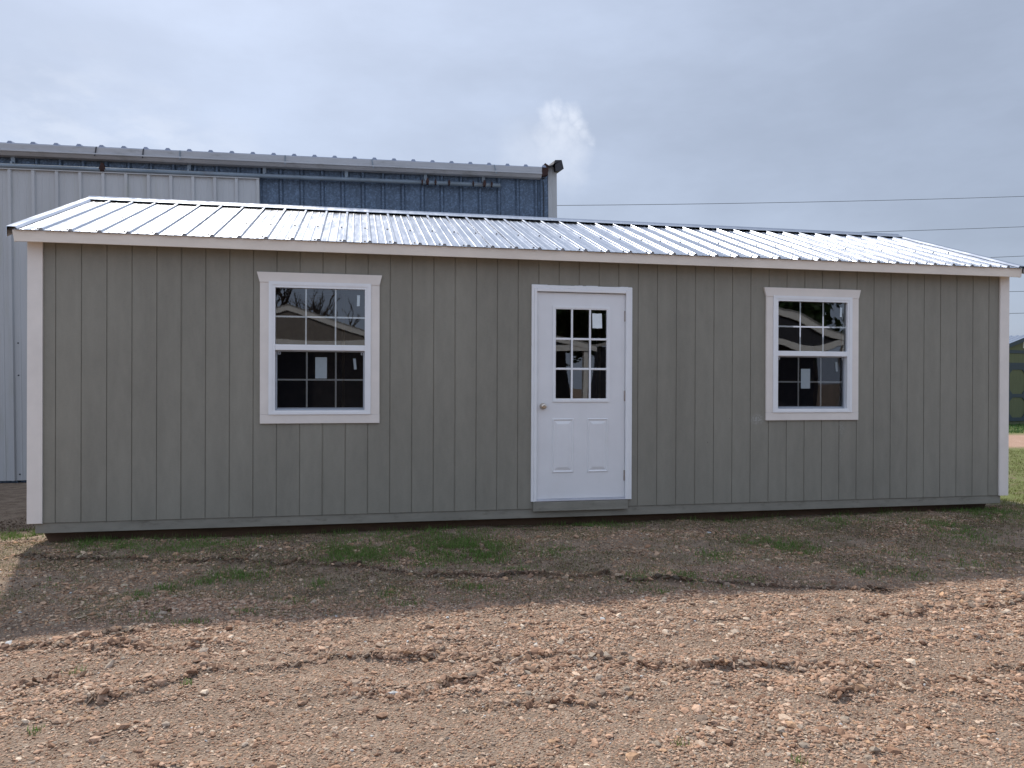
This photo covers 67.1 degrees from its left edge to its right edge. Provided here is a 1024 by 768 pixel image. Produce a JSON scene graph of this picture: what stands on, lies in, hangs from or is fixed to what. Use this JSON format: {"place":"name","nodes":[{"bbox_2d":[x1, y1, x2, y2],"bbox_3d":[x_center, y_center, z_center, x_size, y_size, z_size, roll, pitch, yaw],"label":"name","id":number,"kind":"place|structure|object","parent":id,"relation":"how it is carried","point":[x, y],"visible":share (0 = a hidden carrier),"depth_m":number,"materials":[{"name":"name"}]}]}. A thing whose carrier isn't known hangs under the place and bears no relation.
{"place":"outdoors","nodes":[
{"label":"outdoors","id":0,"kind":"place"},
{"bbox_2d":[0,425,1023,767],"bbox_3d":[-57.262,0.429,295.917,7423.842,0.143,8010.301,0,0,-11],"label":"ground","id":1,"kind":"structure","parent":0,"point":[14,501],"depth_m":4.12,"materials":[{"name":"brown gravel"}]},
{"bbox_2d":[0,141,563,482],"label":"metal building","id":2,"kind":"structure","parent":1,"relation":"on","point":[36,178],"depth_m":11.37,"materials":[{"name":"metal"}]},
{"bbox_2d":[0,168,259,480],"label":"sliding door","id":3,"kind":"structure","parent":2,"relation":"in","point":[24,193],"depth_m":10.94,"materials":[{"name":"metal"}]},
{"bbox_2d":[0,423,1023,767],"bbox_3d":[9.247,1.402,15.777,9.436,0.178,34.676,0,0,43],"label":"grass","id":4,"kind":"structure","parent":1,"relation":"on","point":[454,543],"depth_m":6.49,"materials":[{"name":"green plant"}]},
{"bbox_2d":[6,196,1023,542],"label":"storage shed","id":5,"kind":"structure","parent":1,"relation":"on","point":[216,368],"depth_m":7.50,"materials":[{"name":"grey wood"}]},
{"bbox_2d":[257,272,381,423],"bbox_3d":[-1.761,-0.325,7.097,1.113,1.369,0.095,0,0,-11],"label":"window","id":6,"kind":"structure","parent":5,"relation":"in","point":[270,413],"depth_m":7.07,"materials":[{"name":"white plastic"}]},
{"bbox_2d":[531,284,631,501],"bbox_3d":[0.684,0.089,7.571,1.020,2.103,0.127,0,0,-11],"label":"door","id":7,"kind":"structure","parent":5,"relation":"in","point":[581,448],"depth_m":7.57,"materials":[{"name":"white metal"}]},
{"bbox_2d":[763,287,860,419],"bbox_3d":[3.125,-0.308,8.078,1.113,1.369,0.095,0,0,-11],"label":"window","id":8,"kind":"structure","parent":5,"relation":"in","point":[849,312],"depth_m":8.07,"materials":[{"name":"white plastic"}]},
{"bbox_2d":[1009,335,1023,424],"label":"green shed","id":9,"kind":"structure","parent":1,"relation":"on","point":[1016,378],"depth_m":27.38,"materials":[{"name":"green"}]},
{"bbox_2d":[1009,366,1023,420],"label":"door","id":10,"kind":"structure","parent":9,"relation":"in","point":[1016,373],"depth_m":27.37,"materials":[{"name":"green"}]},
{"bbox_2d":[0,0,1023,335],"label":"sky","id":11,"kind":"structure","parent":0,"point":[689,105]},
{"bbox_2d":[557,196,1023,205],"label":"power line","id":12,"kind":"object","parent":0,"point":[789,202],"visible":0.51,"depth_m":44.56,"materials":[{"name":"metal"}]},
{"bbox_2d":[877,226,1023,231],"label":"power line","id":13,"kind":"object","parent":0,"point":[942,229],"visible":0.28,"depth_m":46.64,"materials":[{"name":"metal"}]}
]}

